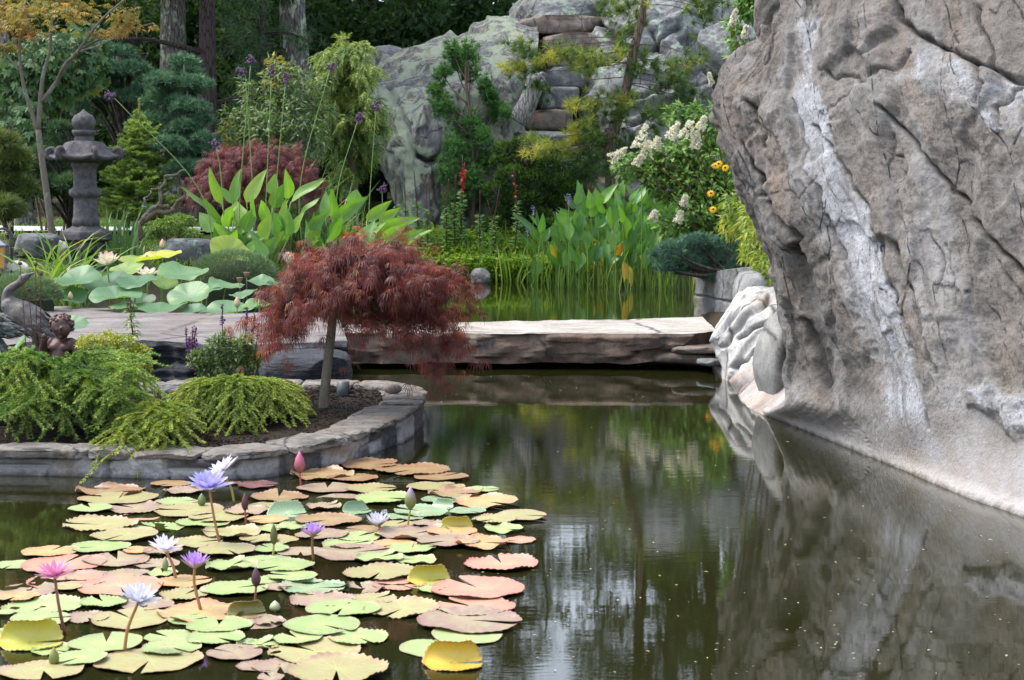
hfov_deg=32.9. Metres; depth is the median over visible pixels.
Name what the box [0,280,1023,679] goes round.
pond water
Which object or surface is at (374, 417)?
stone planter
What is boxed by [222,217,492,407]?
weeping maple
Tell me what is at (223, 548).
lily pad
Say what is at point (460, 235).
cardinal flower
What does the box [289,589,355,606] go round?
lily pad
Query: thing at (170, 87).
blue pine
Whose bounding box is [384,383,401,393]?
pebble
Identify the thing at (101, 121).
broadleaf tree
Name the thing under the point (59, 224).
grass
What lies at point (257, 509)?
lily pad
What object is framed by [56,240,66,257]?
cream stone
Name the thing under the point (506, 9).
understorey bush
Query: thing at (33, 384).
weeping spruce
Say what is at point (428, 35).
broadleaf tree
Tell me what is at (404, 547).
lily pad
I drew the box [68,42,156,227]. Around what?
blue pine
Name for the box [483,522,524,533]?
lily pad
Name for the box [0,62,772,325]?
ground
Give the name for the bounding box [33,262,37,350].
seed head
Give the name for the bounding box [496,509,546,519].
lily pad
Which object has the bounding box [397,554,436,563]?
lily pad
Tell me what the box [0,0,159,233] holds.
japanese maple
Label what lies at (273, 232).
thalia plant
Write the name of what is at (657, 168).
hydrangea
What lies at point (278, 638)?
lily pad
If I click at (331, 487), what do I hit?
lily pad
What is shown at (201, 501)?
lily bud
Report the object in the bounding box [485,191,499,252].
cardinal flower
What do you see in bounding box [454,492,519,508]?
lily pad
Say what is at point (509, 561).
lily pad
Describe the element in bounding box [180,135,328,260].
mound maple
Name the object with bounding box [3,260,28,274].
white stone
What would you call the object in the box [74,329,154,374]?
golden cypress
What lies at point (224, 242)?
lotus leaf
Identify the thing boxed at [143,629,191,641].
lily pad
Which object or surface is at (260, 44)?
pine tree
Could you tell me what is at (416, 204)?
cardinal flower
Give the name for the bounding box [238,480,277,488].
lily pad
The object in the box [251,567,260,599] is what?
lily bud
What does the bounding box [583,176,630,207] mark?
grey boulder
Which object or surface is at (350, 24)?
understorey bush
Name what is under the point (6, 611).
lily pad
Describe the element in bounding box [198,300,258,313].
lotus leaf
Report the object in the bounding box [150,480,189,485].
lily pad
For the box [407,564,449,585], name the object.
lily pad
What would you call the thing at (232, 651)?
lily pad
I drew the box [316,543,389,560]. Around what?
lily pad
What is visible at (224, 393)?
weeping hemlock
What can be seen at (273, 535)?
lily bud
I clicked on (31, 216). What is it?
slim tree
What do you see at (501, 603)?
lily pad
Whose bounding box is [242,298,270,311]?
lotus leaf
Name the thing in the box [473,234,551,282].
reed clump
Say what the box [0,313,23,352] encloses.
crane statue
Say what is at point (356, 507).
lily pad
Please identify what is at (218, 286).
lotus leaf
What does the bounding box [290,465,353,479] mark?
lily pad
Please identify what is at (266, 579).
lily pad
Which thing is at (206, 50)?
dark tree
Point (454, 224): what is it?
cardinal flower
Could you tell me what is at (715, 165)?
daisy plant
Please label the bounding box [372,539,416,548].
lily pad
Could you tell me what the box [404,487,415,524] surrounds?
lily bud
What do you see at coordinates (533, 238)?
flower spike
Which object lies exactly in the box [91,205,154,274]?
iris clump
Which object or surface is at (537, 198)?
dwarf cypress
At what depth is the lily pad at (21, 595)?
6.49 m
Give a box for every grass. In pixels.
[0,218,388,309]
[0,227,147,306]
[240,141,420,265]
[321,207,424,257]
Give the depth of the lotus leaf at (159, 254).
19.36 m
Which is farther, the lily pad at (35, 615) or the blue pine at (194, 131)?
the blue pine at (194, 131)
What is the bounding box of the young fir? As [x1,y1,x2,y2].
[97,97,193,225]
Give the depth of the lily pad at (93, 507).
8.29 m
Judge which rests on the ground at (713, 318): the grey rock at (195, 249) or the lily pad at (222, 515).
the grey rock at (195, 249)
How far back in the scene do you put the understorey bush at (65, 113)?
35.31 m
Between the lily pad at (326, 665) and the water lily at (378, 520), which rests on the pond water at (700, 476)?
the lily pad at (326, 665)
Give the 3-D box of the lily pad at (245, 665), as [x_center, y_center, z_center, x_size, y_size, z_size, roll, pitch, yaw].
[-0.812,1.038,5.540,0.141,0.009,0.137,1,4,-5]
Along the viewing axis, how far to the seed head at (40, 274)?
11.49 m
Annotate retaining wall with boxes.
[693,265,762,315]
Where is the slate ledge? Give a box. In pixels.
[0,306,347,381]
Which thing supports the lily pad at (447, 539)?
on the pond water at (700, 476)
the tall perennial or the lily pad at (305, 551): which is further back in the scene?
the tall perennial
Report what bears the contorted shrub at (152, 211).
on the ground at (713, 318)
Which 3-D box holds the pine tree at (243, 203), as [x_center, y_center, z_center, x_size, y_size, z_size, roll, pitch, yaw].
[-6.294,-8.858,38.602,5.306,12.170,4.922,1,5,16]
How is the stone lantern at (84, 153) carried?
on the ground at (713, 318)
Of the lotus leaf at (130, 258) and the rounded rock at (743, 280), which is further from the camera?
the lotus leaf at (130, 258)
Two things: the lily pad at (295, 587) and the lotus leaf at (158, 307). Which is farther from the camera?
the lotus leaf at (158, 307)
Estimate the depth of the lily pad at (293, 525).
7.92 m
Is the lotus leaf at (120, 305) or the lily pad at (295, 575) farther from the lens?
the lotus leaf at (120, 305)
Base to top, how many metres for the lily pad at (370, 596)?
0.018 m
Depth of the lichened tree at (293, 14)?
35.36 m
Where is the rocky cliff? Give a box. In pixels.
[578,0,755,216]
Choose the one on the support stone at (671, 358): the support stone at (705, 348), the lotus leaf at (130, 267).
the support stone at (705, 348)
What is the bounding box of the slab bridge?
[343,317,713,363]
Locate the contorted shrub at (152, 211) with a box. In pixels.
[121,169,191,254]
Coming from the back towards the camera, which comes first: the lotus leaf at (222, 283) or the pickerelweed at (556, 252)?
the pickerelweed at (556, 252)
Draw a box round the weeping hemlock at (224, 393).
[169,373,317,436]
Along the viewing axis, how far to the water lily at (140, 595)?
5.71 m
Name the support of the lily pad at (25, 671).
on the pond water at (700, 476)
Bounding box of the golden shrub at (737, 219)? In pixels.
[715,189,771,286]
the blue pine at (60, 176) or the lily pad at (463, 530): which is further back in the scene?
the blue pine at (60, 176)
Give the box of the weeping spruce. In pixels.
[0,343,171,442]
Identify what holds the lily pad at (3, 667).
on the pond water at (700, 476)
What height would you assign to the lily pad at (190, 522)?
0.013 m
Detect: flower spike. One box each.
[525,228,528,283]
[531,205,535,283]
[566,193,571,289]
[640,179,642,291]
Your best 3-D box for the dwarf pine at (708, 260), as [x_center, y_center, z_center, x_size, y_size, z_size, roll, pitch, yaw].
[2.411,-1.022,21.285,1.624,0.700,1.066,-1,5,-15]
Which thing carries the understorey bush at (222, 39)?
on the ground at (713, 318)
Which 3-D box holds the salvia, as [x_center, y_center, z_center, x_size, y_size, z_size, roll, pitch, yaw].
[-1.862,0.023,11.290,0.557,0.520,0.242,0,5,0]
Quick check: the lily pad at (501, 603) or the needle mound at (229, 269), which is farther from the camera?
the needle mound at (229, 269)
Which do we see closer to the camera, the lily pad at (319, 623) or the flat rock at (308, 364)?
the lily pad at (319, 623)
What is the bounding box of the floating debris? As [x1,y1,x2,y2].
[437,379,1019,676]
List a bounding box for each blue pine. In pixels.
[0,122,42,238]
[23,117,97,228]
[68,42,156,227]
[123,50,217,228]
[147,111,224,233]
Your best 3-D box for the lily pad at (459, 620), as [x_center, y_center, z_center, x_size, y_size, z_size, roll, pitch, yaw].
[-0.150,0.980,6.109,0.374,0.016,0.376,2,5,17]
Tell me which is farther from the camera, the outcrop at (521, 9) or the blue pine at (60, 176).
the outcrop at (521, 9)
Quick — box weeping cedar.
[306,31,400,233]
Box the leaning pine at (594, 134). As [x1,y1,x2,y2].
[493,0,738,209]
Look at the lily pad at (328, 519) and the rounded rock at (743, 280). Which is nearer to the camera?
the lily pad at (328, 519)
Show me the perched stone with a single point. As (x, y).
(764, 10)
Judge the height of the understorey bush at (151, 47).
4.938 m
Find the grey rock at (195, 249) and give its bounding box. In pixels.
[156,238,210,264]
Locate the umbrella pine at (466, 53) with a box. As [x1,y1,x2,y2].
[424,36,512,230]
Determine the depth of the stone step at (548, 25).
35.22 m
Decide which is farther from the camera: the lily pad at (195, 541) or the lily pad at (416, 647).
the lily pad at (195, 541)
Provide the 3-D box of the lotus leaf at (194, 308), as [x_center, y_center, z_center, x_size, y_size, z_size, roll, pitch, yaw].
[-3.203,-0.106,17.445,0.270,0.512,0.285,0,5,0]
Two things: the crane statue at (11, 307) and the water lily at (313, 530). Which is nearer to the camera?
the water lily at (313, 530)
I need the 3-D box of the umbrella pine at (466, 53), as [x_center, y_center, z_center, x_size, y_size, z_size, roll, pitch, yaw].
[-0.796,-3.648,31.489,1.706,3.746,1.321,0,5,0]
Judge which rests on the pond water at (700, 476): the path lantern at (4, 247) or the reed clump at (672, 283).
the reed clump at (672, 283)
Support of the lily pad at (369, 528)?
on the pond water at (700, 476)
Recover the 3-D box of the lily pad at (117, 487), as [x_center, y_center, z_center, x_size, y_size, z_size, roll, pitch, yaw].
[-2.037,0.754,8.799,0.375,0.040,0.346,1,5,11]
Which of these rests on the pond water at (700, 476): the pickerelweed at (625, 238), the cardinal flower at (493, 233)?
the pickerelweed at (625, 238)
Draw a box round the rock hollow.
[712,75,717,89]
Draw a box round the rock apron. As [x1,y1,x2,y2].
[711,355,784,414]
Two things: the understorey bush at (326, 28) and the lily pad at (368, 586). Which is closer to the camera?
the lily pad at (368, 586)
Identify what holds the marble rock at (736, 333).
on the pond water at (700, 476)
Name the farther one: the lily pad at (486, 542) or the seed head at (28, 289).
the seed head at (28, 289)
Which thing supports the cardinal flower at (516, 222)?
on the ground at (713, 318)
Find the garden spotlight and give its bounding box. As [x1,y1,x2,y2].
[337,381,359,396]
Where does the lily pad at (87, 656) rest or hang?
on the pond water at (700, 476)
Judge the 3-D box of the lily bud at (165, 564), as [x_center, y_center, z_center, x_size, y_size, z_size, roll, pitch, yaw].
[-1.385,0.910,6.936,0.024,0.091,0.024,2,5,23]
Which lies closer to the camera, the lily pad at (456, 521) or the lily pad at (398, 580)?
the lily pad at (398, 580)
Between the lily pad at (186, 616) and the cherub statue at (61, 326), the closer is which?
the lily pad at (186, 616)
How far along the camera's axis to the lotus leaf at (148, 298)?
18.24 m
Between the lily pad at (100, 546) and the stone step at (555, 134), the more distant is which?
the stone step at (555, 134)
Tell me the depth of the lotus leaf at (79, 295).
18.04 m
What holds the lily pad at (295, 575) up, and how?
on the pond water at (700, 476)
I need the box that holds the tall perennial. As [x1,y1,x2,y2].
[122,299,141,340]
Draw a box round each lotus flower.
[94,251,119,307]
[137,266,156,293]
[282,251,294,266]
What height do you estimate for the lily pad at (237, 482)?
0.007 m
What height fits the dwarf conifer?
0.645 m
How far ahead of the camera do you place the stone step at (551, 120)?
32.77 m
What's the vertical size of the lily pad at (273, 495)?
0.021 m
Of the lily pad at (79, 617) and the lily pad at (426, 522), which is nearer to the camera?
the lily pad at (79, 617)
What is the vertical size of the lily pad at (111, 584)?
0.018 m
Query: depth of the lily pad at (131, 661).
5.59 m
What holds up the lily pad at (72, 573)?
on the pond water at (700, 476)
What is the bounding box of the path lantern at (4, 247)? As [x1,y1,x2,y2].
[0,227,13,273]
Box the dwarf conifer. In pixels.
[142,213,202,240]
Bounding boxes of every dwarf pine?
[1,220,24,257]
[646,231,758,283]
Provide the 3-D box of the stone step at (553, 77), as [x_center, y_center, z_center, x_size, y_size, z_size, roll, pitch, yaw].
[1.023,-5.194,34.483,0.886,0.450,1.213,0,5,0]
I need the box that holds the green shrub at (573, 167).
[549,142,604,240]
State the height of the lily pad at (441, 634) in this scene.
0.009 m
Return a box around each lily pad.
[0,560,26,568]
[0,582,59,597]
[0,591,40,600]
[0,593,82,613]
[0,609,16,613]
[0,618,63,650]
[0,659,84,679]
[0,664,34,672]
[10,610,70,623]
[21,545,78,555]
[21,554,106,571]
[26,569,105,588]
[31,642,76,655]
[53,583,81,589]
[56,649,107,664]
[62,514,138,531]
[64,610,110,622]
[65,569,109,580]
[67,503,111,511]
[67,632,142,650]
[71,540,130,551]
[75,481,147,496]
[77,490,158,503]
[77,573,162,595]
[79,594,126,606]
[82,551,149,566]
[89,526,157,540]
[91,607,171,628]
[93,644,203,673]
[102,568,149,575]
[106,500,164,513]
[122,598,173,609]
[123,546,151,552]
[124,513,159,519]
[131,522,184,531]
[133,558,179,568]
[141,637,201,653]
[143,546,182,553]
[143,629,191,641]
[146,566,177,576]
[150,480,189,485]
[154,502,223,516]
[156,497,197,504]
[156,598,242,621]
[157,574,211,586]
[159,587,208,599]
[163,485,201,493]
[167,614,207,624]
[172,535,222,547]
[175,518,230,526]
[186,615,252,631]
[186,628,245,643]
[188,510,248,521]
[197,542,254,554]
[200,580,267,594]
[201,523,261,536]
[205,555,257,569]
[206,644,261,659]
[222,481,241,483]
[224,503,268,514]
[227,599,266,618]
[236,634,283,648]
[236,659,279,670]
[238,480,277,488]
[239,533,278,541]
[239,614,285,628]
[241,555,275,561]
[245,534,298,544]
[247,514,288,522]
[247,640,280,644]
[248,575,283,583]
[250,488,308,500]
[250,502,273,506]
[251,558,314,570]
[251,657,302,672]
[253,543,288,551]
[254,615,284,624]
[257,523,288,531]
[257,672,283,679]
[260,555,290,560]
[260,582,290,590]
[267,500,307,516]
[267,636,360,662]
[268,570,317,580]
[272,630,322,643]
[276,521,312,529]
[276,547,319,555]
[277,577,348,594]
[283,614,359,634]
[287,651,388,679]
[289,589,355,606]
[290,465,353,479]
[294,512,361,525]
[294,528,348,538]
[296,482,350,491]
[305,599,380,615]
[306,500,341,508]
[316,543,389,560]
[317,493,355,497]
[322,537,373,548]
[326,473,377,480]
[328,627,388,644]
[335,531,380,540]
[339,457,400,469]
[342,500,371,513]
[342,562,412,579]
[345,525,377,532]
[345,581,384,593]
[346,482,395,492]
[352,591,396,602]
[354,549,402,560]
[355,490,406,502]
[363,595,440,618]
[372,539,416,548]
[372,577,425,589]
[374,462,450,474]
[374,523,450,538]
[381,520,414,526]
[387,512,424,519]
[387,542,435,552]
[394,503,447,516]
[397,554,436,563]
[399,639,438,656]
[406,481,464,489]
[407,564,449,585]
[412,519,440,525]
[414,472,468,480]
[416,584,444,592]
[416,605,522,633]
[417,533,479,546]
[421,495,457,502]
[422,640,482,670]
[427,525,476,534]
[428,485,483,498]
[430,575,524,598]
[431,628,502,643]
[432,498,453,509]
[438,595,515,615]
[441,516,472,528]
[450,506,485,513]
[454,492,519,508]
[455,533,509,549]
[463,553,538,569]
[470,486,498,491]
[472,513,515,522]
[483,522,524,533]
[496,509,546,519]
[504,535,535,543]
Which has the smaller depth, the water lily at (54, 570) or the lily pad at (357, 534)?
the water lily at (54, 570)
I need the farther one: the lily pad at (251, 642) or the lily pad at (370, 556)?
the lily pad at (370, 556)
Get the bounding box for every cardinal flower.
[393,178,401,217]
[400,183,411,259]
[411,171,424,249]
[421,182,433,259]
[439,184,453,252]
[440,178,455,252]
[447,176,459,243]
[454,156,468,250]
[454,162,467,253]
[473,190,486,252]
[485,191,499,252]
[487,200,500,261]
[507,166,522,257]
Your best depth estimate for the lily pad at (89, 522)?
7.93 m
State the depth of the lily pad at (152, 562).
7.08 m
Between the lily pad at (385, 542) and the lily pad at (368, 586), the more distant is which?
the lily pad at (385, 542)
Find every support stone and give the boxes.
[649,352,715,366]
[670,343,714,353]
[696,358,719,365]
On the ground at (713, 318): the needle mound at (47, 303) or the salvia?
the needle mound at (47, 303)
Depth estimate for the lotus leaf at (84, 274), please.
18.28 m
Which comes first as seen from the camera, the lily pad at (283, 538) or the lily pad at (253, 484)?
the lily pad at (283, 538)
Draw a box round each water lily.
[35,559,74,634]
[118,580,161,650]
[148,533,182,577]
[181,551,209,609]
[187,469,233,541]
[208,455,237,502]
[300,521,324,561]
[366,511,389,530]
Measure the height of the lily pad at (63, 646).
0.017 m
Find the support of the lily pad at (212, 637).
on the pond water at (700, 476)
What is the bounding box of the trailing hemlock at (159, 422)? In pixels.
[80,391,208,483]
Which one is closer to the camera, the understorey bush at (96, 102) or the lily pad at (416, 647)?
the lily pad at (416, 647)
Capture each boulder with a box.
[364,45,401,65]
[511,71,545,126]
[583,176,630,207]
[709,0,1023,516]
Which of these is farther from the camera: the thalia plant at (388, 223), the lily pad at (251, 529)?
the thalia plant at (388, 223)
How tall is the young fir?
1.999 m
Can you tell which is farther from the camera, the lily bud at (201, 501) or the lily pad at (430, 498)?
the lily pad at (430, 498)
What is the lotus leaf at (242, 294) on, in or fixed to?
on the pond water at (700, 476)
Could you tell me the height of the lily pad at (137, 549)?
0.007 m
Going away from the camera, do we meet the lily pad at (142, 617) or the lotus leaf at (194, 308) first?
the lily pad at (142, 617)
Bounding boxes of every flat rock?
[143,382,181,391]
[259,348,352,380]
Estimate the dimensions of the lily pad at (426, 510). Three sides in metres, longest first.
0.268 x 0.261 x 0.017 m
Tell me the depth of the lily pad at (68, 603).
6.38 m
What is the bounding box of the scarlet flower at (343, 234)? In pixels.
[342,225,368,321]
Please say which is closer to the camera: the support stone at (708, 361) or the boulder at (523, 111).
the support stone at (708, 361)
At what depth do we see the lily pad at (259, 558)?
7.17 m
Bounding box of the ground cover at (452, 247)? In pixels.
[408,222,580,281]
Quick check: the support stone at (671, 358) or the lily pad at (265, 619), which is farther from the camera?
the support stone at (671, 358)
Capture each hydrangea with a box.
[607,72,744,252]
[721,0,754,59]
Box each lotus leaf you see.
[15,335,26,349]
[53,265,101,306]
[61,286,87,307]
[67,315,88,336]
[81,270,133,305]
[88,285,142,309]
[109,262,143,300]
[109,301,136,309]
[116,273,157,309]
[118,255,145,300]
[131,293,155,302]
[133,301,187,312]
[135,250,181,301]
[152,275,177,301]
[157,261,208,282]
[167,281,208,304]
[180,303,206,312]
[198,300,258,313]
[205,283,221,306]
[208,277,244,299]
[210,235,248,261]
[229,289,255,312]
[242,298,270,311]
[247,274,273,311]
[266,280,286,289]
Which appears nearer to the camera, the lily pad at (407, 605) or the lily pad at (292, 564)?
the lily pad at (407, 605)
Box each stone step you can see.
[515,145,578,165]
[516,131,570,145]
[518,15,604,38]
[524,109,572,131]
[537,87,578,109]
[542,32,600,52]
[543,66,585,89]
[546,50,588,68]
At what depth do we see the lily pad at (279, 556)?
7.21 m
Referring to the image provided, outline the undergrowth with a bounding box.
[517,195,751,267]
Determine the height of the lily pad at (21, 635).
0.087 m
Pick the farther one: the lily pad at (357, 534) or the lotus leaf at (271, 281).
the lotus leaf at (271, 281)
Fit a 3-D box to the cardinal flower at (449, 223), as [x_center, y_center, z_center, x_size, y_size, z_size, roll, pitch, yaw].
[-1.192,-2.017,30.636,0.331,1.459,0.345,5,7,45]
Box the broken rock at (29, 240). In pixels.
[14,233,58,258]
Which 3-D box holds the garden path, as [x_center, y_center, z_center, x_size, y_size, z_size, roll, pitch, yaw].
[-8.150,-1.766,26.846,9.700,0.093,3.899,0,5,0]
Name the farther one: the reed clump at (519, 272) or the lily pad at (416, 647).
the reed clump at (519, 272)
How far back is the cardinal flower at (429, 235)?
30.62 m
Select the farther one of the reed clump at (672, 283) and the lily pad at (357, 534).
the reed clump at (672, 283)
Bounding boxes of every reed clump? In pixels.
[465,220,526,281]
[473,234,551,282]
[651,272,695,291]
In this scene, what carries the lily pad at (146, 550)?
on the pond water at (700, 476)
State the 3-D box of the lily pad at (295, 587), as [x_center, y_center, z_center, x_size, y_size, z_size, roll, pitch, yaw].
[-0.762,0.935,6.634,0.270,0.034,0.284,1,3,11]
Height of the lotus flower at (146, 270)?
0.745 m
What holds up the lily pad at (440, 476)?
on the pond water at (700, 476)
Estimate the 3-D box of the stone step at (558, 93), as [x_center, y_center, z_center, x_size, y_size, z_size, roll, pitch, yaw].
[0.896,-4.696,33.924,0.816,0.462,1.219,0,5,0]
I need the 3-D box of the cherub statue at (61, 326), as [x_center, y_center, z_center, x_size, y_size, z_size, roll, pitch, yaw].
[-2.936,0.130,11.373,0.343,0.618,0.252,0,5,0]
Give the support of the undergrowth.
on the ground at (713, 318)
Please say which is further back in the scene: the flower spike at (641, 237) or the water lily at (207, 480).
the flower spike at (641, 237)
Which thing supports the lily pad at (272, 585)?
on the pond water at (700, 476)
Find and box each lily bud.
[48,647,58,663]
[162,557,168,570]
[197,493,205,505]
[241,493,248,524]
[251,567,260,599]
[269,601,279,611]
[270,524,277,555]
[294,451,304,485]
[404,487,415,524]
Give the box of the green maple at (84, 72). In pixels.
[0,21,113,232]
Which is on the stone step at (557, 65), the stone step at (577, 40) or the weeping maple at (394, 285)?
the stone step at (577, 40)
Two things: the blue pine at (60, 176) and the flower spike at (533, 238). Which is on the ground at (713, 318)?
the blue pine at (60, 176)
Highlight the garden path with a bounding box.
[0,225,252,230]
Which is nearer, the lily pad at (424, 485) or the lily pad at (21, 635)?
the lily pad at (21, 635)
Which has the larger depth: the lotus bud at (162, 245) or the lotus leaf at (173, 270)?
the lotus bud at (162, 245)
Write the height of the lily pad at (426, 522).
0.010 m
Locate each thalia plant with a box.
[104,54,327,290]
[299,61,432,254]
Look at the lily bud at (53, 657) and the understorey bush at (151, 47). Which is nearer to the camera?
the lily bud at (53, 657)
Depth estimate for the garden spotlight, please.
11.43 m
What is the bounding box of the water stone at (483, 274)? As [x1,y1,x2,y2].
[471,268,490,283]
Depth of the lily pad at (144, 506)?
8.35 m
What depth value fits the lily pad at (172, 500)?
8.53 m
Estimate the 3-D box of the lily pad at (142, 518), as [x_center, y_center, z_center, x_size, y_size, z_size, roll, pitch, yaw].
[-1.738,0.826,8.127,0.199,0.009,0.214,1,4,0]
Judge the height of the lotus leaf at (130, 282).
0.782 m
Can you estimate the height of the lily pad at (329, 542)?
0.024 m
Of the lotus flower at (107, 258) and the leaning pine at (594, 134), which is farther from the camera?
the leaning pine at (594, 134)
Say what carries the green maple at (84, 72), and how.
on the ground at (713, 318)
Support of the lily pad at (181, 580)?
on the pond water at (700, 476)
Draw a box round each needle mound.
[0,271,66,312]
[190,246,279,312]
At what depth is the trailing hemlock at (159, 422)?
9.45 m
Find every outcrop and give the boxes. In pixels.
[364,16,540,237]
[509,0,601,18]
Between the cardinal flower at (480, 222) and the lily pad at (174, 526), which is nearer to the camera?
the lily pad at (174, 526)
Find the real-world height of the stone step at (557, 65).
0.366 m
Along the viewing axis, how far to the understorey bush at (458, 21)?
40.57 m
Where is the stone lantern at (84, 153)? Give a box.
[44,109,124,271]
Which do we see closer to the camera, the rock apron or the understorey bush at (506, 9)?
the rock apron
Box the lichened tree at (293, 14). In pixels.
[279,0,318,218]
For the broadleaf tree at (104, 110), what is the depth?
38.82 m
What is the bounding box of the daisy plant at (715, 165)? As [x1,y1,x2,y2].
[701,161,741,231]
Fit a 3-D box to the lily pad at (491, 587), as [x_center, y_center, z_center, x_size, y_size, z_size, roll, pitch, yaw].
[-0.137,0.940,6.608,0.362,0.017,0.355,-3,6,-32]
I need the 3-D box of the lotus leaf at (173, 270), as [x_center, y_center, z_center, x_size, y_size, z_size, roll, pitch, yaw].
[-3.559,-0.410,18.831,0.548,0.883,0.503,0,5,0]
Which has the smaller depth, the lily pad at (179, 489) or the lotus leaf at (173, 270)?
the lily pad at (179, 489)
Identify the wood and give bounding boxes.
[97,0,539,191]
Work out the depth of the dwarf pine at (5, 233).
20.57 m
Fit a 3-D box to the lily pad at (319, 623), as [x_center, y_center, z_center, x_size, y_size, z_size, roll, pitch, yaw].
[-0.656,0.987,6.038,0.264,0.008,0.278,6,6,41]
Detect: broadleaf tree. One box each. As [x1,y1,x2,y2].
[22,7,120,208]
[60,0,280,193]
[82,0,130,59]
[95,29,119,176]
[108,0,233,146]
[150,0,390,87]
[250,0,420,205]
[313,0,458,200]
[332,0,492,206]
[429,0,499,34]
[465,0,544,70]
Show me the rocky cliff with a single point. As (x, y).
(667, 27)
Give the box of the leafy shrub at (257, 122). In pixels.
[214,51,340,212]
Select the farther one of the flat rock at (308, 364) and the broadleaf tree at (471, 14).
the broadleaf tree at (471, 14)
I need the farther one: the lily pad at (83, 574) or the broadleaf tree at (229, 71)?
the broadleaf tree at (229, 71)
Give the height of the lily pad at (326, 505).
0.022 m
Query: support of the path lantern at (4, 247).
on the ground at (713, 318)
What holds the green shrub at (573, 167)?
on the ground at (713, 318)
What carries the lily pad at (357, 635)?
on the pond water at (700, 476)
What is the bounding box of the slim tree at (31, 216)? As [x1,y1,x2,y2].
[0,0,38,225]
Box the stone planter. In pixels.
[0,379,428,479]
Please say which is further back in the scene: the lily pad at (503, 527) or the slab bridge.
the slab bridge
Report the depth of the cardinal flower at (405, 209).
30.77 m
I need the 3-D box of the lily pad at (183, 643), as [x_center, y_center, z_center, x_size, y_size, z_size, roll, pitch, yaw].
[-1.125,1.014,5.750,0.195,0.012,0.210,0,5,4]
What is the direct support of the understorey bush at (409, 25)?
on the ground at (713, 318)
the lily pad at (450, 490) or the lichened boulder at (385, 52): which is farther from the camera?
the lichened boulder at (385, 52)
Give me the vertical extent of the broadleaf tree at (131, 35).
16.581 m
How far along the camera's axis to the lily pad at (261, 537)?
7.55 m
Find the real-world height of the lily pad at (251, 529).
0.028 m
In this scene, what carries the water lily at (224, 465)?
on the pond water at (700, 476)
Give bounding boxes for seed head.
[18,261,25,346]
[26,287,32,344]
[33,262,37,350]
[39,272,42,345]
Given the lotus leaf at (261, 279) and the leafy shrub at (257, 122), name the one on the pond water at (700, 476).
the lotus leaf at (261, 279)
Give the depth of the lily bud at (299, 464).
8.90 m
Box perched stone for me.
[753,0,779,37]
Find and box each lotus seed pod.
[237,277,242,312]
[243,272,249,300]
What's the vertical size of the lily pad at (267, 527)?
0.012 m
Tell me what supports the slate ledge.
on the ground at (713, 318)
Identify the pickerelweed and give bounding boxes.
[512,209,609,289]
[553,180,689,286]
[582,201,694,292]
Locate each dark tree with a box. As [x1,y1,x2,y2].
[96,0,293,225]
[158,0,193,220]
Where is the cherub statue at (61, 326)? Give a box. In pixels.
[38,313,79,405]
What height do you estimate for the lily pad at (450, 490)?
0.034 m
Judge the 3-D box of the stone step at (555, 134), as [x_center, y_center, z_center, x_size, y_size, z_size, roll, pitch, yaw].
[0.595,-3.799,32.799,1.057,0.310,1.224,0,5,0]
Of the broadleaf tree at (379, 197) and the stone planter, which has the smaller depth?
the stone planter
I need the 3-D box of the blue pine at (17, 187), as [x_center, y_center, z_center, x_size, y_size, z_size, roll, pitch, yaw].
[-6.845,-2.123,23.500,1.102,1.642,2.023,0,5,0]
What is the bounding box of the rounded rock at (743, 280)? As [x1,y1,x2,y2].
[732,270,765,298]
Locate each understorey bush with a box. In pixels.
[1,0,75,202]
[46,0,114,197]
[94,0,199,199]
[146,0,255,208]
[197,0,297,209]
[265,0,358,203]
[305,0,409,205]
[355,0,456,191]
[406,0,515,38]
[462,0,546,72]
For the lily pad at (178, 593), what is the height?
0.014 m
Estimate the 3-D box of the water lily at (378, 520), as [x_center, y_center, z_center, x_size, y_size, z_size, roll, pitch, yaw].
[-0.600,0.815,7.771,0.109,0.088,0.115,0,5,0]
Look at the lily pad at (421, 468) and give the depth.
9.48 m
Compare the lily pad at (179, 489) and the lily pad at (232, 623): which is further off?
the lily pad at (179, 489)
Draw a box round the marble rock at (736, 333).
[709,286,776,380]
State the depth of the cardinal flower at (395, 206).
30.58 m
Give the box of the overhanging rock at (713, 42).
[696,21,747,77]
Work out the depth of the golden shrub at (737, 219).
19.86 m
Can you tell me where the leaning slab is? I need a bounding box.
[752,311,785,394]
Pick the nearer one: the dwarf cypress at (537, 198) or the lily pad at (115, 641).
the lily pad at (115, 641)
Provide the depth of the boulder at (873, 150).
9.79 m
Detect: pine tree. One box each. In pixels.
[96,1,316,210]
[215,0,329,199]
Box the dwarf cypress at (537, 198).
[481,134,576,240]
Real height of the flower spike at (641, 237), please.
1.902 m
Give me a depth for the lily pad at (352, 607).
6.28 m
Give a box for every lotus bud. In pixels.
[68,291,72,310]
[159,239,165,301]
[234,297,240,312]
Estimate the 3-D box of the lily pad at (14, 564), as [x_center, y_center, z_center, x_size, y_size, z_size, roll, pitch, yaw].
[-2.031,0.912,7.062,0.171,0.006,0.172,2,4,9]
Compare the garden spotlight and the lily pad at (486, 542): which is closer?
the lily pad at (486, 542)
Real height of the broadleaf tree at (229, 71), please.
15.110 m
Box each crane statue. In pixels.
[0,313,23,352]
[1,272,55,351]
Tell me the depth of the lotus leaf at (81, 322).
13.69 m
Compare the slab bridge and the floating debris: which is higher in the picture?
the slab bridge
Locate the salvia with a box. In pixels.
[184,304,265,377]

